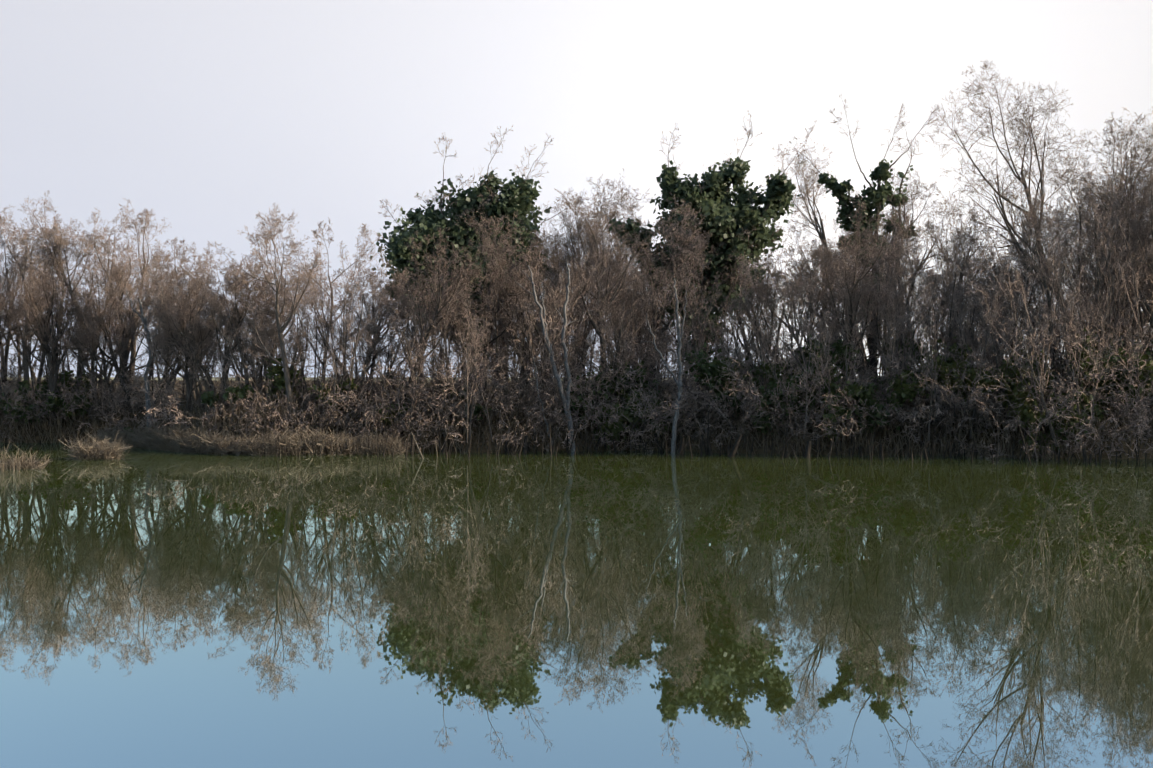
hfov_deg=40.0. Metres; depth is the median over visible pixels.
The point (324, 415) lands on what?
bramble
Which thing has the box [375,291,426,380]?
bare tree
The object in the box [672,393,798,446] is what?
bramble
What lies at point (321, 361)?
bramble
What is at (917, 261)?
thicket
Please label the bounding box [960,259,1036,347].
bare tree
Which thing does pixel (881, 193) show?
ivy tree
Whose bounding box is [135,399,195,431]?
bramble
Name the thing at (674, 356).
bramble
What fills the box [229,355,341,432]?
bramble
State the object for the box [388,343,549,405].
bramble
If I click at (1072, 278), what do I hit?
thicket
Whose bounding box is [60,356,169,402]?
bramble
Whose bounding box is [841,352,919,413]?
bramble
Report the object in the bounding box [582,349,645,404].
bramble
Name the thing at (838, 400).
bramble
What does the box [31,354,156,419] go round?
bramble
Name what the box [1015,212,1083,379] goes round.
thicket
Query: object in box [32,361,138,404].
bramble
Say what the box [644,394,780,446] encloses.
bramble
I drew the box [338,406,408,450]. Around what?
bramble
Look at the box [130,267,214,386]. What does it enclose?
bare tree
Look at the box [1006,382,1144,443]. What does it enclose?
bramble
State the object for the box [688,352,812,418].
bramble
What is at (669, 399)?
bramble
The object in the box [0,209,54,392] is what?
bare tree
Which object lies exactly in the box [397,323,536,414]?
bramble
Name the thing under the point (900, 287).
thicket
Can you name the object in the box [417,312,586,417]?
tree
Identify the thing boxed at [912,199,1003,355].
bare tree
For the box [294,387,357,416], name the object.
bramble
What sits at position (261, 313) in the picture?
thicket
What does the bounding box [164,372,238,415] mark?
bramble
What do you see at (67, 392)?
bramble
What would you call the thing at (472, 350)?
thicket
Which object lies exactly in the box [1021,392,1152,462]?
shrub
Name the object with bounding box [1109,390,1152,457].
bramble
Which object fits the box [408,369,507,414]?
bramble
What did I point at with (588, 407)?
bramble
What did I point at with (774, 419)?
shrub
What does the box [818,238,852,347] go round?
thicket
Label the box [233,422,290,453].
bramble
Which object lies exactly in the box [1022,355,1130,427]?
bramble
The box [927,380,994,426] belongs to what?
bramble
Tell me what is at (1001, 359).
bramble
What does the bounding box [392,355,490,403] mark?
bramble
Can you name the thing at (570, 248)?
bare tree
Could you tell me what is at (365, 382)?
bramble
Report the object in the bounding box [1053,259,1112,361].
thicket
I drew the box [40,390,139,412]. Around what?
bramble
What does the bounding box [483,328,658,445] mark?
tree
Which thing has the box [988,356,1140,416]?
bramble
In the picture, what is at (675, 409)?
bramble
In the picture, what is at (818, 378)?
bramble
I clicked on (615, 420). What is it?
bramble
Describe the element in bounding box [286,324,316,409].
thicket
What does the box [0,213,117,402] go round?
bare tree
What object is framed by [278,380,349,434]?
bramble
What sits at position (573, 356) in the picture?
bramble
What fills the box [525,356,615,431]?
bramble
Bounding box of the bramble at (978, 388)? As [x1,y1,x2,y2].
[916,366,991,423]
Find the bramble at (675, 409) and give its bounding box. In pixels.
[644,338,762,424]
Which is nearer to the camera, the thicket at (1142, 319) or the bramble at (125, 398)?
the thicket at (1142, 319)
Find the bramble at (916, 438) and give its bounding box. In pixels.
[880,397,991,457]
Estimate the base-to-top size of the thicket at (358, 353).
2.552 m
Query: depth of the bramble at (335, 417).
39.34 m
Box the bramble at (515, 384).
[472,369,545,409]
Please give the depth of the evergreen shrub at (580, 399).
41.03 m
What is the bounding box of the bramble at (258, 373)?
[222,342,329,398]
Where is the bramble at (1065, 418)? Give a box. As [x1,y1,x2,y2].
[997,373,1117,458]
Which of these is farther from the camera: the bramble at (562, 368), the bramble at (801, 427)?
the bramble at (562, 368)
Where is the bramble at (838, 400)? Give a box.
[791,375,887,436]
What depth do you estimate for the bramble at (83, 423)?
45.35 m
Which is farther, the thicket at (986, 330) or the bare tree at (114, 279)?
the bare tree at (114, 279)
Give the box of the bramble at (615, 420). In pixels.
[580,375,624,441]
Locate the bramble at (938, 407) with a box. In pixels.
[915,383,1001,427]
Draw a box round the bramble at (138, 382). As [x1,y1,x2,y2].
[119,359,181,408]
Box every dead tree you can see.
[126,270,164,430]
[515,262,576,451]
[645,278,686,453]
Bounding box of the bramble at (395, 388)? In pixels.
[365,373,426,405]
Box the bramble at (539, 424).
[498,368,617,448]
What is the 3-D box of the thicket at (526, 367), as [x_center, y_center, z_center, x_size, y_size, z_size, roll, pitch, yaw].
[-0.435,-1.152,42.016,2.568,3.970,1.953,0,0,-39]
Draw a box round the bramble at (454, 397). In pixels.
[359,337,509,424]
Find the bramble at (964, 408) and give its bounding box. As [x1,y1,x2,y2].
[938,391,977,429]
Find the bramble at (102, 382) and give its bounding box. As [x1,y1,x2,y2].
[11,364,157,413]
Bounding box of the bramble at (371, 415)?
[341,389,437,433]
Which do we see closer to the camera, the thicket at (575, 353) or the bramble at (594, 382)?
the bramble at (594, 382)
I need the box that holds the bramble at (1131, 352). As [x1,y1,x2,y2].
[1088,337,1152,425]
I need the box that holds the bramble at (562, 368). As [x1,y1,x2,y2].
[478,332,587,398]
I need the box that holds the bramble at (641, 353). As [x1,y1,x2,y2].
[607,325,669,389]
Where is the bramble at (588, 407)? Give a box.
[557,378,599,438]
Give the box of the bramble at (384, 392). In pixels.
[367,368,470,434]
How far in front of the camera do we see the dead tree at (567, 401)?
39.72 m
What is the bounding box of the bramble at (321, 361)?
[296,357,361,402]
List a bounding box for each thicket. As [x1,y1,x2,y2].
[0,257,54,416]
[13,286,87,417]
[22,292,91,390]
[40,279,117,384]
[60,301,138,397]
[140,315,215,406]
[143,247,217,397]
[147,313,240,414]
[168,263,255,402]
[198,293,251,413]
[216,306,306,406]
[237,278,289,406]
[256,294,338,401]
[282,301,358,406]
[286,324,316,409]
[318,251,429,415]
[321,315,379,394]
[339,268,430,393]
[352,329,397,414]
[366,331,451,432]
[384,262,456,382]
[386,266,474,391]
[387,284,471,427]
[394,276,459,418]
[424,271,462,384]
[436,271,504,399]
[442,313,524,393]
[449,267,494,411]
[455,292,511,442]
[479,255,567,402]
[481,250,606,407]
[483,281,609,396]
[484,294,540,384]
[490,310,562,393]
[491,302,524,389]
[497,236,609,379]
[507,322,539,378]
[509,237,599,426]
[509,267,596,399]
[517,227,562,391]
[518,307,592,377]
[523,257,566,398]
[539,243,667,383]
[548,249,658,380]
[550,242,625,379]
[555,257,609,379]
[559,278,634,382]
[560,262,611,379]
[584,240,678,393]
[593,292,656,367]
[597,303,652,373]
[598,287,669,377]
[603,258,659,362]
[606,290,673,393]
[627,247,775,391]
[639,271,756,376]
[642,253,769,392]
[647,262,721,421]
[654,222,710,379]
[657,255,698,370]
[664,300,711,384]
[689,293,832,387]
[697,222,785,374]
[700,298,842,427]
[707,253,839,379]
[709,296,820,368]
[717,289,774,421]
[719,287,777,365]
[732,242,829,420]
[749,299,817,363]
[750,306,792,364]
[753,331,792,389]
[762,319,831,375]
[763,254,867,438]
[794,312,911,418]
[813,313,859,382]
[814,244,861,340]
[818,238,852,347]
[829,245,952,370]
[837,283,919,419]
[842,291,916,381]
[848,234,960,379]
[858,191,933,374]
[862,234,928,336]
[863,261,923,393]
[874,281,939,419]
[878,212,993,345]
[883,270,924,365]
[907,293,1006,366]
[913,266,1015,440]
[915,311,1001,417]
[918,190,1109,341]
[919,274,993,393]
[919,318,1001,357]
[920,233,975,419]
[921,277,989,388]
[924,316,1012,356]
[931,250,987,402]
[935,286,1046,413]
[936,293,1037,405]
[946,273,1011,365]
[949,284,1005,366]
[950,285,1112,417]
[952,245,1063,349]
[957,277,1005,354]
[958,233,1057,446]
[964,177,1135,335]
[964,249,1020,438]
[974,265,1118,359]
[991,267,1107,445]
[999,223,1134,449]
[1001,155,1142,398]
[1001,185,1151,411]
[1003,221,1120,374]
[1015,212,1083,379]
[1016,263,1067,365]
[1027,262,1146,349]
[1038,206,1076,349]
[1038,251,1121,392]
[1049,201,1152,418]
[1049,239,1093,347]
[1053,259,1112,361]
[1059,181,1150,365]
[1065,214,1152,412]
[1082,170,1151,351]
[1096,154,1152,359]
[1104,207,1152,350]
[1114,292,1152,347]
[1117,167,1152,231]
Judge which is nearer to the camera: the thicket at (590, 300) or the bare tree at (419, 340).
the thicket at (590, 300)
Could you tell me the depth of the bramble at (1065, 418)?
36.16 m
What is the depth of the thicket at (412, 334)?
40.50 m
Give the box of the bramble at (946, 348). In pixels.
[919,305,977,398]
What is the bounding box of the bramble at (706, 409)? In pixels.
[682,344,807,429]
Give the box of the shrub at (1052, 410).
[1036,329,1152,457]
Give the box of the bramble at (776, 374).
[711,345,801,404]
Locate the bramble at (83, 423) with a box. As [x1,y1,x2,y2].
[76,411,146,432]
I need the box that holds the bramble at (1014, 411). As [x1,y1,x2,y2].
[933,343,1059,431]
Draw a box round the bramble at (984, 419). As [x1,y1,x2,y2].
[958,363,1075,431]
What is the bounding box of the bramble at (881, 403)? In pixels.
[835,367,941,425]
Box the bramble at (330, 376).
[300,340,373,403]
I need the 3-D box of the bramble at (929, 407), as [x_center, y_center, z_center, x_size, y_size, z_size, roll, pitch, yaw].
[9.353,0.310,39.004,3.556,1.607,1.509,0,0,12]
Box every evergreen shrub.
[553,346,620,430]
[580,359,665,406]
[583,392,631,448]
[618,385,679,431]
[647,406,684,435]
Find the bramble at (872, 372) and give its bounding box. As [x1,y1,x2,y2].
[784,340,880,386]
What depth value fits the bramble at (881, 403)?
38.29 m
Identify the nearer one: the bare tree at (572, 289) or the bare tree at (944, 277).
the bare tree at (944, 277)
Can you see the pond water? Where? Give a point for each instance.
(670, 610)
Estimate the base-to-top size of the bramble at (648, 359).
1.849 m
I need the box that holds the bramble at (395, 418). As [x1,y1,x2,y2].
[372,390,429,450]
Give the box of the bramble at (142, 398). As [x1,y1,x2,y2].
[134,378,165,411]
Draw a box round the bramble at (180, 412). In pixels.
[169,380,334,437]
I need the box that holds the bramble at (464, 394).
[430,356,554,420]
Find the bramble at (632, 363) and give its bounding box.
[565,326,699,395]
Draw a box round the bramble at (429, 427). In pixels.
[371,401,446,452]
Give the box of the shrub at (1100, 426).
[952,353,1148,456]
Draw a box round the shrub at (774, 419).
[726,357,865,443]
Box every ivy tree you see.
[370,126,598,398]
[588,110,816,392]
[787,95,941,388]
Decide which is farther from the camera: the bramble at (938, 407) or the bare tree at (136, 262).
the bare tree at (136, 262)
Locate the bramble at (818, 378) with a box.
[766,366,826,452]
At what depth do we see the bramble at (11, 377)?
47.91 m
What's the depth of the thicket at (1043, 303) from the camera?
38.93 m
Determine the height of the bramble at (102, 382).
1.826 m
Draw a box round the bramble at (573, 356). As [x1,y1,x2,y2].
[454,338,582,407]
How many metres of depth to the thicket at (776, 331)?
41.34 m
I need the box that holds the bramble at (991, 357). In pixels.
[959,338,1007,409]
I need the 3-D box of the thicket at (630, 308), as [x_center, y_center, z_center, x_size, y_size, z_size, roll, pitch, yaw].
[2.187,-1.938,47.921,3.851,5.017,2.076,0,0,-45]
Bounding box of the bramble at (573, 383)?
[541,362,588,394]
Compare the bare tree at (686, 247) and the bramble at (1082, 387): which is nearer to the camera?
the bramble at (1082, 387)
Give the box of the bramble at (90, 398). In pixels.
[60,376,126,418]
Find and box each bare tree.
[0,205,15,226]
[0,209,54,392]
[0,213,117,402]
[0,228,122,384]
[0,231,47,366]
[0,253,70,387]
[0,262,38,403]
[0,289,14,339]
[7,257,85,417]
[18,242,153,395]
[20,191,113,400]
[54,259,153,412]
[58,242,153,411]
[69,289,137,401]
[71,209,171,402]
[84,198,191,395]
[104,250,170,389]
[128,261,223,418]
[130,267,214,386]
[138,236,250,400]
[142,250,218,407]
[143,270,222,423]
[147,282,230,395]
[149,291,223,396]
[190,254,294,403]
[193,260,270,404]
[204,245,294,396]
[207,203,332,419]
[212,259,281,397]
[223,274,308,401]
[274,220,387,381]
[299,253,417,401]
[308,273,409,388]
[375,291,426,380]
[392,227,492,405]
[400,305,438,389]
[414,184,502,399]
[430,214,537,403]
[478,214,558,386]
[492,229,609,404]
[492,230,566,382]
[494,216,616,386]
[538,187,667,395]
[542,179,639,374]
[561,168,652,392]
[561,252,611,321]
[581,217,660,362]
[587,257,624,338]
[592,192,712,377]
[606,256,676,390]
[608,277,676,392]
[609,213,755,368]
[709,257,777,365]
[729,252,798,385]
[732,258,794,364]
[742,260,848,388]
[759,239,857,350]
[761,142,916,374]
[777,234,865,379]
[782,221,877,370]
[805,196,918,405]
[805,238,937,382]
[819,201,879,384]
[849,227,936,384]
[859,215,950,345]
[867,201,1010,366]
[876,168,962,300]
[903,244,997,336]
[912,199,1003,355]
[926,60,1152,333]
[946,235,1073,363]
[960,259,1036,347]
[975,273,1041,363]
[984,195,1086,355]
[998,167,1120,402]
[1032,107,1152,278]
[1037,170,1152,354]
[1061,155,1152,354]
[1064,154,1152,341]
[1072,112,1152,321]
[1075,157,1152,287]
[1105,181,1152,290]
[1111,191,1152,334]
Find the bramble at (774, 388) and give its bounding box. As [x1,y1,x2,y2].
[770,377,856,430]
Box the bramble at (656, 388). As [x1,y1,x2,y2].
[636,369,674,403]
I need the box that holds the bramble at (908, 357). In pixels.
[868,330,1020,402]
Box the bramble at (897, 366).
[878,351,978,410]
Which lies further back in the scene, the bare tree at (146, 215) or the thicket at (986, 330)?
the bare tree at (146, 215)
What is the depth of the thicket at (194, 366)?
41.81 m
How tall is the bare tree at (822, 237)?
7.950 m
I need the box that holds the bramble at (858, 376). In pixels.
[766,341,881,419]
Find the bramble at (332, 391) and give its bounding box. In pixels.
[318,378,382,409]
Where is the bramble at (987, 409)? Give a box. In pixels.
[955,388,1045,458]
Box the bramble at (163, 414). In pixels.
[131,380,254,436]
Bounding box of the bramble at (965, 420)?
[931,394,1003,444]
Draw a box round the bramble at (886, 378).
[877,368,930,434]
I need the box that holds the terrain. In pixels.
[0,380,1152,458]
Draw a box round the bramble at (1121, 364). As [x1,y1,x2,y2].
[1034,319,1152,420]
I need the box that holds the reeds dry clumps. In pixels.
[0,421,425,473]
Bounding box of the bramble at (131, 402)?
[113,379,191,417]
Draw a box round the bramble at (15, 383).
[1,368,59,397]
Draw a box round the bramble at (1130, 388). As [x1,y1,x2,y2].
[1099,342,1152,436]
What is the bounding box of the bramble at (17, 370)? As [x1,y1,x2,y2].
[0,354,54,397]
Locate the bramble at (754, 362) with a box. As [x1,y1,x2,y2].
[715,334,791,413]
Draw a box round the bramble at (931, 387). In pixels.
[904,371,1004,440]
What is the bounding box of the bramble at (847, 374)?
[753,364,872,405]
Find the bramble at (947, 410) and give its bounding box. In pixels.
[925,378,977,428]
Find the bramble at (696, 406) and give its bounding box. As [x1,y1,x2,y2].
[678,373,761,430]
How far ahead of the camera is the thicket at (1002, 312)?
39.32 m
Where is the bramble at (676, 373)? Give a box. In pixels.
[640,341,748,408]
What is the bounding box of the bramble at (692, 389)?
[672,360,753,412]
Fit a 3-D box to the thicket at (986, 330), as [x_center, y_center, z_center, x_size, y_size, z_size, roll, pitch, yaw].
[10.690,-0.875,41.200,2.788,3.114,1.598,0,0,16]
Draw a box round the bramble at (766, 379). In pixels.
[727,337,845,424]
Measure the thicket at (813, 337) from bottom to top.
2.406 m
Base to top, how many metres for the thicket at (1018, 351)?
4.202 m
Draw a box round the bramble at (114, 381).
[79,373,142,418]
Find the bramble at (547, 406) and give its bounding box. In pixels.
[514,377,585,434]
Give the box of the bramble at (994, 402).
[952,389,1046,426]
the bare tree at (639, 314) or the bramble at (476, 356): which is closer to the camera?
the bramble at (476, 356)
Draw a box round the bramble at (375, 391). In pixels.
[364,374,402,403]
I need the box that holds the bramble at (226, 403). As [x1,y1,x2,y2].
[202,370,283,412]
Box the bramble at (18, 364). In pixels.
[0,352,38,405]
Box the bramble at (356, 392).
[312,369,367,417]
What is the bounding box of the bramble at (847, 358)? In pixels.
[777,344,877,403]
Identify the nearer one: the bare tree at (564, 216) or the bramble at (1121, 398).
the bramble at (1121, 398)
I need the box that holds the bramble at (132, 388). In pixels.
[102,366,160,412]
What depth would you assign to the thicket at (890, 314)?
39.17 m
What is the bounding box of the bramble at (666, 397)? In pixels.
[635,366,699,436]
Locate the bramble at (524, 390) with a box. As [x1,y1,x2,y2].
[472,334,566,433]
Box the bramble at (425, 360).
[392,339,473,405]
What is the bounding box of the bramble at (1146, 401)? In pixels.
[1117,396,1152,435]
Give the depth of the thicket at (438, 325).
44.66 m
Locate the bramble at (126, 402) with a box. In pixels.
[102,388,155,413]
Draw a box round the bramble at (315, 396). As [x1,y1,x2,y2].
[294,380,330,416]
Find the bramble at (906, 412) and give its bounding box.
[849,352,951,436]
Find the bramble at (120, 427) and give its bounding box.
[106,407,164,429]
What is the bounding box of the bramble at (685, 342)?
[630,326,719,403]
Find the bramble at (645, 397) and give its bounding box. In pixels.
[638,388,736,426]
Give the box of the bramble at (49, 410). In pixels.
[3,375,97,425]
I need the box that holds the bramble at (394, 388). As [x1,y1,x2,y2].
[371,359,444,414]
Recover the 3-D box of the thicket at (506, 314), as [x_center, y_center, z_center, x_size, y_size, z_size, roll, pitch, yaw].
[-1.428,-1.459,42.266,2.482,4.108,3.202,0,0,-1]
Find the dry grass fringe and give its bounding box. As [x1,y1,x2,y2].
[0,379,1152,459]
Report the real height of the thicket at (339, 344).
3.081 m
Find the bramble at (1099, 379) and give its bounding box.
[1046,325,1149,410]
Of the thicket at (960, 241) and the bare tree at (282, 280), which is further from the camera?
the thicket at (960, 241)
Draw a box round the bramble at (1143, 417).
[1102,372,1152,434]
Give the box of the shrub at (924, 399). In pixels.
[849,355,960,442]
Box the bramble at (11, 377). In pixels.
[0,364,29,401]
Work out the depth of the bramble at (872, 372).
39.42 m
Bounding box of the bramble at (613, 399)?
[605,343,772,410]
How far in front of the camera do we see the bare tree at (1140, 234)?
38.89 m
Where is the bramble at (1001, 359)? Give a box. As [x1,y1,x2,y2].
[965,333,1076,395]
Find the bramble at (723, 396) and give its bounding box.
[668,373,739,432]
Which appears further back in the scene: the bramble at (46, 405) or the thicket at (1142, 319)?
the bramble at (46, 405)
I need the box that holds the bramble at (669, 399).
[637,388,695,438]
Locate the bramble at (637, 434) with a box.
[605,380,715,451]
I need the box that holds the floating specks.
[38,465,1129,575]
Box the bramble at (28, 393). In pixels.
[0,385,42,440]
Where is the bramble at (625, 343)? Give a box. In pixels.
[495,336,705,441]
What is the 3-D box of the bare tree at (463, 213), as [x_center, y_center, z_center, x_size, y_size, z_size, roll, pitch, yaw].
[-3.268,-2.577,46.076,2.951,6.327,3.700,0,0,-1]
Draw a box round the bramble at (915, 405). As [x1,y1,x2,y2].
[858,349,993,443]
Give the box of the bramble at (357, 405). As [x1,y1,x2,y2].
[300,373,423,430]
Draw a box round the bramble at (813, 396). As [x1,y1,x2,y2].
[791,372,875,420]
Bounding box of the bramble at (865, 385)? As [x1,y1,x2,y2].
[832,360,938,419]
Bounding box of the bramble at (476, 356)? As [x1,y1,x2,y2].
[424,342,508,403]
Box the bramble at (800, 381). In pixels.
[718,353,810,425]
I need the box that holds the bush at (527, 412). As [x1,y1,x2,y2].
[405,382,560,450]
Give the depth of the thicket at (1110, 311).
37.65 m
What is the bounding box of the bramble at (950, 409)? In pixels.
[874,349,1001,449]
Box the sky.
[0,0,1152,376]
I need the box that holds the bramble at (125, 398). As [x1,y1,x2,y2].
[67,366,152,420]
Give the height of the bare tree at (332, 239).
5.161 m
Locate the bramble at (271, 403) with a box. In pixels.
[262,383,339,427]
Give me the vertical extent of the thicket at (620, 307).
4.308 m
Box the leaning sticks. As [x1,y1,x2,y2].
[312,432,437,475]
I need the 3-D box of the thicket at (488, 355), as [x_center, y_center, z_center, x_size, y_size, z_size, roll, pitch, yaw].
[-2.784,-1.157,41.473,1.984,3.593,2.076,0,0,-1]
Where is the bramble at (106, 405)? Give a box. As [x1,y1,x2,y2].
[75,383,128,421]
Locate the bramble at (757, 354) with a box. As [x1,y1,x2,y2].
[684,322,810,396]
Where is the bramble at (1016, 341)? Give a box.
[980,312,1104,425]
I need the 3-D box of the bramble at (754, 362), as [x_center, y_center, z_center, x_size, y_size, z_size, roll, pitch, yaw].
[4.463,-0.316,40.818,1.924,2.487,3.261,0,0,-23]
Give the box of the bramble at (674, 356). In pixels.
[644,354,690,408]
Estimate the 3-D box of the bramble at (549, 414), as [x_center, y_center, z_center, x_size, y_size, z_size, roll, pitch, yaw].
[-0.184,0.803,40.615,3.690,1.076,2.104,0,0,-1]
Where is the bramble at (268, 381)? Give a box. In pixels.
[250,363,312,411]
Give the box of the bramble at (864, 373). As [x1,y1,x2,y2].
[797,332,885,428]
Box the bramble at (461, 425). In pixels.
[429,401,515,449]
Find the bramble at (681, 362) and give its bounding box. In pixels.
[643,338,697,395]
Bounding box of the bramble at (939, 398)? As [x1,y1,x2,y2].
[890,348,990,427]
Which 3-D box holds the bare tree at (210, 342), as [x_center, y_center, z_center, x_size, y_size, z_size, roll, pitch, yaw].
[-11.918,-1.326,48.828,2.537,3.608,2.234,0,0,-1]
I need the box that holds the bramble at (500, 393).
[422,357,541,423]
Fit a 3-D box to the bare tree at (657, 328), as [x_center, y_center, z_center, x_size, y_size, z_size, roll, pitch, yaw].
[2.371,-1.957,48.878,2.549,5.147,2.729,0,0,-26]
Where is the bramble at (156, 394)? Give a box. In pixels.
[121,352,221,423]
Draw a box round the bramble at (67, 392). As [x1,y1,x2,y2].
[12,375,98,422]
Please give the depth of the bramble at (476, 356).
41.71 m
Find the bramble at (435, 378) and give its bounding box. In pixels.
[368,319,525,429]
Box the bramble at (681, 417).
[591,355,760,451]
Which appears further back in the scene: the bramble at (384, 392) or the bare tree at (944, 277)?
the bare tree at (944, 277)
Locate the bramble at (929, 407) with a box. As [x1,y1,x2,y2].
[892,380,1000,425]
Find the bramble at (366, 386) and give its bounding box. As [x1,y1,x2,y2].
[327,355,423,414]
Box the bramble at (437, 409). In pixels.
[420,380,495,439]
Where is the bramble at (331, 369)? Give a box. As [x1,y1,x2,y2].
[324,352,373,404]
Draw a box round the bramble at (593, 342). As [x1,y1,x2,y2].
[568,323,635,384]
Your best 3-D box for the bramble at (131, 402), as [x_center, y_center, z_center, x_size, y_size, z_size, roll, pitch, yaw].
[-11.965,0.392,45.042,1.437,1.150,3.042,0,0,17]
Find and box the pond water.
[0,442,1152,767]
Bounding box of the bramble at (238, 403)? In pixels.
[206,391,279,422]
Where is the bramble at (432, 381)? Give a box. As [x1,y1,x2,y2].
[403,367,460,401]
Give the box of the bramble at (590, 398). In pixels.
[562,347,725,447]
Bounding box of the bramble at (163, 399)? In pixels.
[151,380,267,410]
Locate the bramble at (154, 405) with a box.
[125,352,229,415]
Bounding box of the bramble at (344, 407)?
[320,380,370,439]
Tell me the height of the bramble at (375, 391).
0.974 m
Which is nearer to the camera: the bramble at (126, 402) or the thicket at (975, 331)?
the thicket at (975, 331)
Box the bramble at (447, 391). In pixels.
[397,371,476,420]
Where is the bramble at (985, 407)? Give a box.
[903,358,1053,430]
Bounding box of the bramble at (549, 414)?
[502,395,640,435]
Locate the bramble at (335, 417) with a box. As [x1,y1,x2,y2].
[320,407,474,437]
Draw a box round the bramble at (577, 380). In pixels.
[542,353,597,407]
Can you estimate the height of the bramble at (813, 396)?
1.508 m
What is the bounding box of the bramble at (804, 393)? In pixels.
[726,350,881,435]
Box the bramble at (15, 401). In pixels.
[1,385,40,429]
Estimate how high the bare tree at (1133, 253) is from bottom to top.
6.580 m
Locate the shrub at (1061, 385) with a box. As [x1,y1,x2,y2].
[969,343,1123,440]
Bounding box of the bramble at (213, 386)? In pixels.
[190,356,276,410]
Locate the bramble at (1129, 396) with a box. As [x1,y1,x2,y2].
[1115,365,1152,427]
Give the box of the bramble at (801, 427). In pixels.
[765,371,842,449]
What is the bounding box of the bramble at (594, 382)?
[547,365,654,436]
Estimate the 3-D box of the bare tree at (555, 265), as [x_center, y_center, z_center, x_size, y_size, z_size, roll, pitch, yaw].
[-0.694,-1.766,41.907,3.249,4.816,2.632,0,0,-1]
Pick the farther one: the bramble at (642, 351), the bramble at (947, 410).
the bramble at (642, 351)
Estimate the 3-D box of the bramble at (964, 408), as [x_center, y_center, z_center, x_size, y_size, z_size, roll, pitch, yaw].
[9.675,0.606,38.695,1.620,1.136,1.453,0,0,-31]
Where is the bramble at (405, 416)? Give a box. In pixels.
[359,374,452,438]
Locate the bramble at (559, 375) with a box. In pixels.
[526,355,585,394]
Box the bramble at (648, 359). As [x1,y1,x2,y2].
[598,346,690,409]
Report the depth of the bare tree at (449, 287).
39.96 m
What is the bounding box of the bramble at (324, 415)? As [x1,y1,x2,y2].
[269,394,330,434]
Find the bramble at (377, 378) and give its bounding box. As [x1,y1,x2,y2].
[340,351,389,409]
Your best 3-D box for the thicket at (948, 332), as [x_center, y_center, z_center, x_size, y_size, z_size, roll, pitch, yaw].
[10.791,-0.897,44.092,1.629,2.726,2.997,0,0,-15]
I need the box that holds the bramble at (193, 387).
[167,359,235,408]
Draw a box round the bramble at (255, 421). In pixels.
[206,393,298,445]
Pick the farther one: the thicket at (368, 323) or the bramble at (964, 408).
the thicket at (368, 323)
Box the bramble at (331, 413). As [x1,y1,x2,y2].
[322,402,355,435]
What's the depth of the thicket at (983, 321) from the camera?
38.74 m
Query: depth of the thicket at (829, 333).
41.35 m
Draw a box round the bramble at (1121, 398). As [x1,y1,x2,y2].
[1083,378,1152,417]
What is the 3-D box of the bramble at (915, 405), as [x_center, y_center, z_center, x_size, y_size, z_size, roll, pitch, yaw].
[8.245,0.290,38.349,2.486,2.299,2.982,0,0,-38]
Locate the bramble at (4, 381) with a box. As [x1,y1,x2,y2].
[0,359,46,397]
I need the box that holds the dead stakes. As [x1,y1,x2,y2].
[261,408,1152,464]
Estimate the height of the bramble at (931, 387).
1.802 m
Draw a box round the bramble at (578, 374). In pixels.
[546,354,597,399]
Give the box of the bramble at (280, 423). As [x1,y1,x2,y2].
[240,407,328,450]
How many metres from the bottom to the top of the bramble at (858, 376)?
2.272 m
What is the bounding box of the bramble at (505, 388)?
[481,351,594,418]
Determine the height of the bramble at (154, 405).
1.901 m
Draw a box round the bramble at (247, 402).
[237,386,287,416]
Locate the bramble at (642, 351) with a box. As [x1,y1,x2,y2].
[531,335,664,403]
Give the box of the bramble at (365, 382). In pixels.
[297,358,449,414]
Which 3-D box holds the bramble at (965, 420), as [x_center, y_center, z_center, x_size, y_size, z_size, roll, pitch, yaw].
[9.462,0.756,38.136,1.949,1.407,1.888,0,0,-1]
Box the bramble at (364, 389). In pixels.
[313,377,399,408]
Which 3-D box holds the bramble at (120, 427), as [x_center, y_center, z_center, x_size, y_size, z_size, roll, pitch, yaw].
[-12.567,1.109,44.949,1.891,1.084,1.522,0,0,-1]
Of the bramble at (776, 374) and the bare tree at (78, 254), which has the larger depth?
the bare tree at (78, 254)
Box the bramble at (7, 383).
[1,360,31,399]
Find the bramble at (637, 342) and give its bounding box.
[625,324,702,401]

